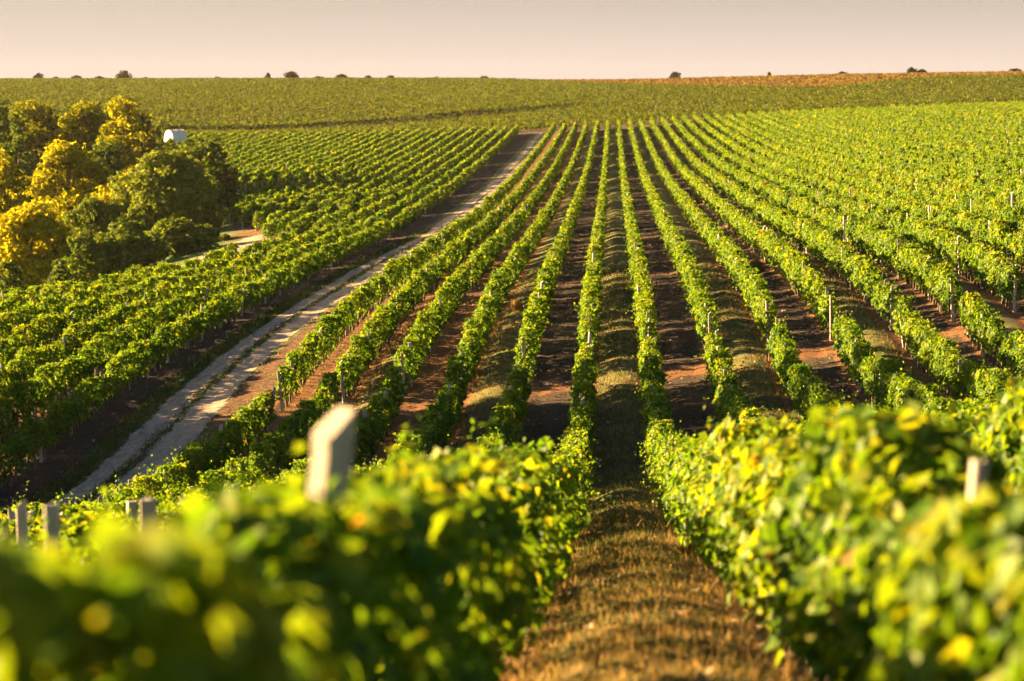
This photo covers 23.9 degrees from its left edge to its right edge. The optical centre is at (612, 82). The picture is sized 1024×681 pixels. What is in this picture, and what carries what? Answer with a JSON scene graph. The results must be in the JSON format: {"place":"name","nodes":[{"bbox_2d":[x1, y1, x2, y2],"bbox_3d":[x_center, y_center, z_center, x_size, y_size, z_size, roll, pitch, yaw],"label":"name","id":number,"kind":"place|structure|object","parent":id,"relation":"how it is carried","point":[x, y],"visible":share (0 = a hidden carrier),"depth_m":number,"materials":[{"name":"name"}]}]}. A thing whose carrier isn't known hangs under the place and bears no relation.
{"place":"outdoors","nodes":[
{"label":"outdoors","id":0,"kind":"place"},
{"bbox_2d":[49,133,544,504],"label":"dirt track","id":1,"kind":"structure","parent":0,"point":[188,425],"depth_m":109.25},
{"bbox_2d":[0,78,1023,680],"bbox_3d":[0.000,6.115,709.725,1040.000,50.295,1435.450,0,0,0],"label":"ground","id":2,"kind":"structure","parent":0,"point":[684,404],"depth_m":105.30,"materials":[{"name":"soil"}]},
{"bbox_2d":[0,260,28,295],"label":"thicket bush","id":3,"kind":"object","parent":2,"relation":"on","point":[14,278],"visible":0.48,"depth_m":261.40,"materials":[{"name":"green plant"}]},
{"bbox_2d":[0,292,29,319],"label":"vine row","id":4,"kind":"object","parent":2,"relation":"on","point":[12,300],"visible":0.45,"depth_m":139.12,"materials":[{"name":"green plant"}]},
{"bbox_2d":[0,98,34,206],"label":"leafy tree","id":5,"kind":"object","parent":2,"relation":"on","point":[5,130],"visible":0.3,"depth_m":384.06,"materials":[{"name":"green plant"}]},
{"bbox_2d":[0,108,35,195],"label":"leafy tree","id":6,"kind":"object","parent":2,"relation":"on","point":[21,128],"visible":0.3,"depth_m":359.40,"materials":[{"name":"green plant"}]},
{"bbox_2d":[0,148,37,251],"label":"locust tree","id":7,"kind":"object","parent":2,"relation":"on","point":[12,181],"visible":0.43,"depth_m":299.30,"materials":[{"name":"yellow plant"}]},
{"bbox_2d":[7,100,63,192],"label":"locust tree","id":8,"kind":"object","parent":2,"relation":"on","point":[42,127],"visible":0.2,"depth_m":389.34,"materials":[{"name":"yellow plant"}]},
{"bbox_2d":[0,291,71,352],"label":"vine row","id":9,"kind":"object","parent":2,"relation":"on","point":[26,313],"visible":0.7,"depth_m":132.56,"materials":[{"name":"green plant"}]},
{"bbox_2d":[0,197,86,294],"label":"locust tree","id":10,"kind":"object","parent":2,"relation":"on","point":[22,228],"visible":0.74,"depth_m":269.70,"materials":[{"name":"yellow plant"}]},
{"bbox_2d":[0,290,114,367],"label":"vine row","id":11,"kind":"object","parent":2,"relation":"on","point":[48,324],"visible":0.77,"depth_m":126.23,"materials":[{"name":"green plant"}]},
{"bbox_2d":[23,139,114,252],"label":"locust tree","id":12,"kind":"object","parent":2,"relation":"on","point":[56,185],"visible":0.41,"depth_m":315.94,"materials":[{"name":"yellow plant"}]},
{"bbox_2d":[0,287,158,397],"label":"vine row","id":13,"kind":"object","parent":2,"relation":"on","point":[82,330],"visible":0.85,"depth_m":120.01,"materials":[{"name":"green plant"}]},
{"bbox_2d":[42,98,116,155],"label":"locust tree","id":14,"kind":"object","parent":2,"relation":"on","point":[85,121],"visible":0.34,"depth_m":382.87,"materials":[{"name":"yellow plant"}]},
{"bbox_2d":[45,231,115,284],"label":"thicket bush","id":15,"kind":"object","parent":2,"relation":"on","point":[86,247],"visible":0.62,"depth_m":238.89,"materials":[{"name":"green plant"}]},
{"bbox_2d":[48,193,123,269],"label":"leafy tree","id":16,"kind":"object","parent":2,"relation":"on","point":[84,215],"visible":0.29,"depth_m":282.06,"materials":[{"name":"green plant"}]},
{"bbox_2d":[0,490,175,543],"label":"vine row","id":17,"kind":"object","parent":2,"relation":"on","point":[10,527],"visible":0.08,"depth_m":34.57,"materials":[{"name":"green plant"}]},
{"bbox_2d":[25,261,169,309],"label":"vine row","id":18,"kind":"object","parent":2,"relation":"on","point":[112,278],"visible":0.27,"depth_m":157.61,"materials":[{"name":"green plant"}]},
{"bbox_2d":[70,139,127,184],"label":"leafy tree","id":19,"kind":"object","parent":2,"relation":"on","point":[109,155],"visible":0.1,"depth_m":343.28,"materials":[{"name":"green plant"}]},
{"bbox_2d":[0,289,202,444],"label":"vine row","id":20,"kind":"object","parent":2,"relation":"on","point":[62,375],"visible":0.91,"depth_m":111.32,"materials":[{"name":"green plant"}]},
{"bbox_2d":[0,280,243,491],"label":"vine row","id":21,"kind":"object","parent":2,"relation":"on","point":[97,394],"visible":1,"depth_m":106.37,"materials":[{"name":"green plant"}]},
{"bbox_2d":[93,216,169,274],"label":"thicket bush","id":22,"kind":"object","parent":2,"relation":"on","point":[128,244],"visible":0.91,"depth_m":240.20,"materials":[{"name":"green plant"}]},
{"bbox_2d":[93,94,173,170],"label":"locust tree","id":23,"kind":"object","parent":2,"relation":"on","point":[129,118],"visible":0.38,"depth_m":366.51,"materials":[{"name":"yellow plant"}]},
{"bbox_2d":[66,253,205,322],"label":"vine row","id":24,"kind":"object","parent":2,"relation":"on","point":[95,290],"visible":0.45,"depth_m":159.01,"materials":[{"name":"green plant"}]},
{"bbox_2d":[1,386,277,525],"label":"vine row","id":25,"kind":"object","parent":2,"relation":"on","point":[235,437],"visible":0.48,"depth_m":79.33,"materials":[{"name":"green plant"}]},
{"bbox_2d":[16,478,296,553],"bbox_3d":[-5.991,5.429,24.101,1.986,8.419,44.318,0,0,0],"label":"vine row","id":26,"kind":"object","parent":2,"relation":"on","point":[81,524],"visible":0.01,"depth_m":27.99,"materials":[{"name":"green plant"}]},
{"bbox_2d":[101,146,227,236],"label":"leafy tree","id":27,"kind":"object","parent":2,"relation":"on","point":[160,185],"visible":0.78,"depth_m":281.73,"materials":[{"name":"green plant"}]},
{"bbox_2d":[107,249,237,314],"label":"vine row","id":28,"kind":"object","parent":2,"relation":"on","point":[124,293],"visible":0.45,"depth_m":159.06,"materials":[{"name":"green plant"}]},
{"bbox_2d":[143,216,218,258],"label":"thicket bush","id":29,"kind":"object","parent":2,"relation":"on","point":[185,236],"visible":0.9,"depth_m":246.07,"materials":[{"name":"green plant"}]},
{"bbox_2d":[8,462,374,558],"bbox_3d":[-3.611,5.213,24.066,2.333,8.274,44.378,0,0,0],"label":"vine row","id":30,"kind":"object","parent":2,"relation":"on","point":[50,533],"depth_m":16.47,"materials":[{"name":"green plant"}]},
{"bbox_2d":[40,368,346,524],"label":"vine row","id":31,"kind":"object","parent":2,"relation":"on","point":[307,422],"visible":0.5,"depth_m":76.43,"materials":[{"name":"green plant"}]},
{"bbox_2d":[149,250,264,305],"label":"vine row","id":32,"kind":"object","parent":2,"relation":"on","point":[239,263],"visible":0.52,"depth_m":159.17,"materials":[{"name":"green plant"}]},
{"bbox_2d":[178,133,242,225],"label":"leafy tree","id":33,"kind":"object","parent":2,"relation":"on","point":[205,154],"visible":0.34,"depth_m":311.07,"materials":[{"name":"green plant"}]},
{"bbox_2d":[193,244,302,308],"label":"vine row","id":34,"kind":"object","parent":2,"relation":"on","point":[204,289],"visible":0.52,"depth_m":161.36,"materials":[{"name":"green plant"}]},
{"bbox_2d":[172,132,334,214],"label":"vine row","id":35,"kind":"object","parent":2,"relation":"on","point":[272,155],"visible":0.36,"depth_m":473.99,"materials":[{"name":"green plant"}]},
{"bbox_2d":[237,228,298,266],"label":"vine row","id":36,"kind":"object","parent":2,"relation":"on","point":[265,245],"visible":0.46,"depth_m":205.93,"materials":[{"name":"green plant"}]},
{"bbox_2d":[183,131,355,216],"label":"vine row","id":37,"kind":"object","parent":2,"relation":"on","point":[245,179],"visible":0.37,"depth_m":440.25,"materials":[{"name":"green plant"}]},
{"bbox_2d":[226,131,323,171],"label":"vine row","id":38,"kind":"object","parent":2,"relation":"on","point":[248,160],"visible":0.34,"depth_m":479.04,"materials":[{"name":"green plant"}]},
{"bbox_2d":[236,243,335,315],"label":"vine row","id":39,"kind":"object","parent":2,"relation":"on","point":[270,282],"visible":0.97,"depth_m":161.19,"materials":[{"name":"green plant"}]},
{"bbox_2d":[230,130,345,177],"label":"vine row","id":40,"kind":"object","parent":2,"relation":"on","point":[288,153],"visible":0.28,"depth_m":465.03,"materials":[{"name":"green plant"}]},
{"bbox_2d":[167,365,410,510],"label":"vine row","id":41,"kind":"object","parent":2,"relation":"on","point":[382,407],"visible":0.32,"depth_m":84.62,"materials":[{"name":"green plant"}]},
{"bbox_2d":[265,222,339,258],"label":"vine row","id":42,"kind":"object","parent":2,"relation":"on","point":[306,237],"visible":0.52,"depth_m":210.31,"materials":[{"name":"green plant"}]},
{"bbox_2d":[237,130,367,194],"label":"vine row","id":43,"kind":"object","parent":2,"relation":"on","point":[260,176],"visible":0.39,"depth_m":427.22,"materials":[{"name":"green plant"}]},
{"bbox_2d":[232,130,377,203],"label":"vine row","id":44,"kind":"object","parent":2,"relation":"on","point":[284,170],"visible":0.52,"depth_m":414.55,"materials":[{"name":"green plant"}]},
{"bbox_2d":[225,129,388,222],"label":"vine row","id":45,"kind":"object","parent":2,"relation":"on","point":[287,175],"visible":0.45,"depth_m":405.90,"materials":[{"name":"green plant"}]},
{"bbox_2d":[0,406,614,680],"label":"vine row","id":46,"kind":"object","parent":2,"relation":"on","point":[446,564],"visible":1,"depth_m":7.25,"materials":[{"name":"green plant"}]},
{"bbox_2d":[217,129,399,226],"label":"vine row","id":47,"kind":"object","parent":2,"relation":"on","point":[304,174],"visible":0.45,"depth_m":412.50,"materials":[{"name":"green plant"}]},
{"bbox_2d":[216,129,409,227],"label":"vine row","id":48,"kind":"object","parent":2,"relation":"on","point":[291,187],"visible":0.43,"depth_m":391.60,"materials":[{"name":"green plant"}]},
{"bbox_2d":[226,128,421,227],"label":"vine row","id":49,"kind":"object","parent":2,"relation":"on","point":[233,215],"visible":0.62,"depth_m":366.54,"materials":[{"name":"green plant"}]},
{"bbox_2d":[299,219,364,256],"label":"vine row","id":50,"kind":"object","parent":2,"relation":"on","point":[324,239],"visible":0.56,"depth_m":209.51,"materials":[{"name":"green plant"}]},
{"bbox_2d":[238,128,432,228],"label":"vine row","id":51,"kind":"object","parent":2,"relation":"on","point":[246,218],"visible":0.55,"depth_m":368.81,"materials":[{"name":"green plant"}]},
{"bbox_2d":[252,128,442,230],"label":"vine row","id":52,"kind":"object","parent":2,"relation":"on","point":[259,218],"visible":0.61,"depth_m":356.23,"materials":[{"name":"green plant"}]},
{"bbox_2d":[266,128,453,222],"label":"vine row","id":53,"kind":"object","parent":2,"relation":"on","point":[377,173],"visible":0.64,"depth_m":370.03,"materials":[{"name":"green plant"}]},
{"bbox_2d":[258,127,464,239],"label":"vine row","id":54,"kind":"object","parent":2,"relation":"on","point":[275,227],"visible":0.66,"depth_m":314.16,"materials":[{"name":"green plant"}]},
{"bbox_2d":[330,216,393,266],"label":"vine row","id":55,"kind":"object","parent":2,"relation":"on","point":[345,246],"visible":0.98,"depth_m":209.87,"materials":[{"name":"green plant"}]},
{"bbox_2d":[286,127,475,233],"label":"vine row","id":56,"kind":"object","parent":2,"relation":"on","point":[305,222],"visible":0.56,"depth_m":317.83,"materials":[{"name":"green plant"}]},
{"bbox_2d":[294,355,478,494],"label":"vine row","id":57,"kind":"object","parent":2,"relation":"on","point":[443,415],"visible":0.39,"depth_m":83.05,"materials":[{"name":"green plant"}]},
{"bbox_2d":[312,126,486,229],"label":"vine row","id":58,"kind":"object","parent":2,"relation":"on","point":[348,209],"visible":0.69,"depth_m":332.44,"materials":[{"name":"green plant"}]},
{"bbox_2d":[0,77,816,130],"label":"vineyard","id":59,"kind":"object","parent":2,"relation":"on","point":[280,92],"visible":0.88,"depth_m":784.79,"materials":[{"name":"green plant"}]},
{"bbox_2d":[269,122,556,411],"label":"vine row","id":60,"kind":"object","parent":2,"relation":"on","point":[306,357],"visible":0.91,"depth_m":132.75,"materials":[{"name":"green plant"}]},
{"bbox_2d":[337,126,497,228],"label":"vine row","id":61,"kind":"object","parent":2,"relation":"on","point":[381,204],"visible":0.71,"depth_m":331.36,"materials":[{"name":"green plant"}]},
{"bbox_2d":[0,228,864,680],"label":"fallen leaves","id":62,"kind":"object","parent":2,"relation":"on","point":[706,678],"visible":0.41,"depth_m":84.65,"materials":[{"name":"brown plant"}]},
{"bbox_2d":[362,125,507,228],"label":"vine row","id":63,"kind":"object","parent":2,"relation":"on","point":[388,213],"visible":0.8,"depth_m":330.92,"materials":[{"name":"green plant"}]},
{"bbox_2d":[327,123,567,404],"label":"vine row","id":64,"kind":"object","parent":2,"relation":"on","point":[381,326],"visible":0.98,"depth_m":133.15,"materials":[{"name":"green plant"}]},
{"bbox_2d":[389,124,519,236],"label":"vine row","id":65,"kind":"object","parent":2,"relation":"on","point":[407,216],"visible":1,"depth_m":314.35,"materials":[{"name":"green plant"}]},
{"bbox_2d":[4,227,948,680],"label":"grass","id":66,"kind":"structure","parent":2,"relation":"on","point":[646,541],"depth_m":34.90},
{"bbox_2d":[389,122,577,396],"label":"vine row","id":67,"kind":"object","parent":2,"relation":"on","point":[451,295],"visible":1,"depth_m":132.30,"materials":[{"name":"green plant"}]},
{"bbox_2d":[425,349,543,455],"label":"vine row","id":68,"kind":"object","parent":2,"relation":"on","point":[511,410],"visible":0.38,"depth_m":82.33,"materials":[{"name":"green plant"}]},
{"bbox_2d":[0,76,1020,133],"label":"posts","id":69,"kind":"object","parent":2,"relation":"on","point":[469,99],"visible":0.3,"depth_m":745.65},
{"bbox_2d":[453,122,588,384],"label":"vine row","id":70,"kind":"object","parent":2,"relation":"on","point":[480,324],"visible":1,"depth_m":131.37,"materials":[{"name":"green plant"}]},
{"bbox_2d":[74,74,1023,136],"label":"distant vineyard field","id":71,"kind":"structure","parent":2,"relation":"on","point":[825,96],"depth_m":660.65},
{"bbox_2d":[505,120,601,368],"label":"vine row","id":72,"kind":"object","parent":2,"relation":"on","point":[532,329],"visible":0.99,"depth_m":128.42,"materials":[{"name":"green plant"}]},
{"bbox_2d":[550,344,607,536],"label":"vine row","id":73,"kind":"object","parent":2,"relation":"on","point":[577,443],"visible":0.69,"depth_m":77.61,"materials":[{"name":"green plant"}]},
{"bbox_2d":[564,120,613,364],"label":"vine row","id":74,"kind":"object","parent":2,"relation":"on","point":[588,327],"visible":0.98,"depth_m":127.86,"materials":[{"name":"green plant"}]},
{"bbox_2d":[615,120,669,354],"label":"vine row","id":75,"kind":"object","parent":2,"relation":"on","point":[644,309],"visible":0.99,"depth_m":126.59,"materials":[{"name":"green plant"}]},
{"bbox_2d":[627,330,689,526],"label":"vine row","id":76,"kind":"object","parent":2,"relation":"on","point":[653,396],"visible":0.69,"depth_m":72.64,"materials":[{"name":"green plant"}]},
{"bbox_2d":[626,119,723,354],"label":"vine row","id":77,"kind":"object","parent":2,"relation":"on","point":[699,299],"visible":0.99,"depth_m":131.79,"materials":[{"name":"green plant"}]},
{"bbox_2d":[637,119,786,348],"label":"vine row","id":78,"kind":"object","parent":2,"relation":"on","point":[750,284],"visible":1,"depth_m":131.08,"materials":[{"name":"green plant"}]},
{"bbox_2d":[648,117,839,339],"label":"vine row","id":79,"kind":"object","parent":2,"relation":"on","point":[789,264],"visible":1,"depth_m":133.78,"materials":[{"name":"green plant"}]},
{"bbox_2d":[694,327,805,438],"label":"vine row","id":80,"kind":"object","parent":2,"relation":"on","point":[728,395],"visible":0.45,"depth_m":81.73,"materials":[{"name":"green plant"}]},
{"bbox_2d":[659,116,902,329],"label":"vine row","id":81,"kind":"object","parent":2,"relation":"on","point":[824,247],"visible":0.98,"depth_m":134.34,"materials":[{"name":"green plant"}]},
{"bbox_2d":[539,70,1023,88],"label":"dry field","id":82,"kind":"structure","parent":2,"relation":"on","point":[819,80],"depth_m":953.51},
{"bbox_2d":[669,116,962,321],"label":"vine row","id":83,"kind":"object","parent":2,"relation":"on","point":[887,244],"visible":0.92,"depth_m":129.34,"materials":[{"name":"green plant"}]},
{"bbox_2d":[640,398,1023,680],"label":"vine row","id":84,"kind":"object","parent":2,"relation":"on","point":[857,543],"visible":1,"depth_m":11.45,"materials":[{"name":"green plant"}]},
{"bbox_2d":[759,314,943,430],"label":"vine row","id":85,"kind":"object","parent":2,"relation":"on","point":[803,387],"visible":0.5,"depth_m":81.50,"materials":[{"name":"green plant"}]},
{"bbox_2d":[681,115,1023,311],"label":"vine row","id":86,"kind":"object","parent":2,"relation":"on","point":[929,236],"visible":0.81,"depth_m":127.11,"materials":[{"name":"green plant"}]},
{"bbox_2d":[691,114,1023,273],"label":"vine row","id":87,"kind":"object","parent":2,"relation":"on","point":[973,225],"visible":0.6,"depth_m":149.27,"materials":[{"name":"green plant"}]},
{"bbox_2d":[702,114,1023,234],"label":"vine row","id":88,"kind":"object","parent":2,"relation":"on","point":[1011,215],"visible":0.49,"depth_m":179.76,"materials":[{"name":"green plant"}]},
{"bbox_2d":[714,113,1023,218],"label":"vine row","id":89,"kind":"object","parent":2,"relation":"on","point":[1009,198],"visible":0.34,"depth_m":208.83,"materials":[{"name":"green plant"}]},
{"bbox_2d":[725,113,1023,204],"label":"vine row","id":90,"kind":"object","parent":2,"relation":"on","point":[976,181],"visible":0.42,"depth_m":225.94,"materials":[{"name":"green plant"}]},
{"bbox_2d":[735,113,1023,194],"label":"vine row","id":91,"kind":"object","parent":2,"relation":"on","point":[914,165],"visible":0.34,"depth_m":247.60,"materials":[{"name":"green plant"}]},
{"bbox_2d":[747,110,1023,176],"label":"vine row","id":92,"kind":"object","parent":2,"relation":"on","point":[909,155],"visible":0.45,"depth_m":264.29,"materials":[{"name":"green plant"}]},
{"bbox_2d":[757,110,1023,169],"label":"vine row","id":93,"kind":"object","parent":2,"relation":"on","point":[982,157],"visible":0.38,"depth_m":291.26,"materials":[{"name":"green plant"}]},
{"bbox_2d":[768,109,1023,161],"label":"vine row","id":94,"kind":"object","parent":2,"relation":"on","point":[961,151],"visible":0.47,"depth_m":310.81,"materials":[{"name":"green plant"}]},
{"bbox_2d":[779,109,1023,157],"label":"vine row","id":95,"kind":"object","parent":2,"relation":"on","point":[975,148],"visible":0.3,"depth_m":322.01,"materials":[{"name":"green plant"}]},
{"bbox_2d":[790,109,1023,151],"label":"vine row","id":96,"kind":"object","parent":2,"relation":"on","point":[996,146],"visible":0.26,"depth_m":345.56,"materials":[{"name":"green plant"}]},
{"bbox_2d":[802,108,1023,148],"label":"vine row","id":97,"kind":"object","parent":2,"relation":"on","point":[901,130],"visible":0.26,"depth_m":364.68,"materials":[{"name":"green plant"}]},
{"bbox_2d":[803,377,1023,496],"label":"vine row","id":98,"kind":"object","parent":2,"relation":"on","point":[999,429],"visible":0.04,"depth_m":22.57,"materials":[{"name":"green plant"}]},
{"bbox_2d":[812,108,1023,143],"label":"vine row","id":99,"kind":"object","parent":2,"relation":"on","point":[993,138],"visible":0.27,"depth_m":363.73,"materials":[{"name":"green plant"}]},
{"bbox_2d":[831,304,1012,416],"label":"vine row","id":100,"kind":"object","parent":2,"relation":"on","point":[865,364],"visible":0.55,"depth_m":78.64,"materials":[{"name":"green plant"}]},
{"bbox_2d":[823,106,1022,142],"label":"vine row","id":101,"kind":"object","parent":2,"relation":"on","point":[946,130],"visible":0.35,"depth_m":379.29,"materials":[{"name":"green plant"}]},
{"bbox_2d":[834,107,1023,136],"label":"vine row","id":102,"kind":"object","parent":2,"relation":"on","point":[951,128],"visible":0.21,"depth_m":404.45,"materials":[{"name":"green plant"}]},
{"bbox_2d":[846,107,1023,134],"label":"vine row","id":103,"kind":"object","parent":2,"relation":"on","point":[925,121],"visible":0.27,"depth_m":407.34,"materials":[{"name":"green plant"}]},
{"bbox_2d":[855,106,1023,131],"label":"vine row","id":104,"kind":"object","parent":2,"relation":"on","point":[940,121],"visible":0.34,"depth_m":416.17,"materials":[{"name":"green plant"}]},
{"bbox_2d":[866,105,1023,128],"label":"vine row","id":105,"kind":"object","parent":2,"relation":"on","point":[949,120],"visible":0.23,"depth_m":419.66,"materials":[{"name":"green plant"}]},
{"bbox_2d":[888,288,1023,403],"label":"vine row","id":106,"kind":"object","parent":2,"relation":"on","point":[925,342],"visible":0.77,"depth_m":82.29,"materials":[{"name":"green plant"}]},
{"bbox_2d":[952,291,1023,376],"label":"vine row","id":107,"kind":"object","parent":2,"relation":"on","point":[981,323],"visible":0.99,"depth_m":88.19,"materials":[{"name":"green plant"}]},
{"bbox_2d":[0,0,1023,78],"label":"sky","id":108,"kind":"structure","parent":0,"point":[528,39],"materials":[{"name":"beige"}]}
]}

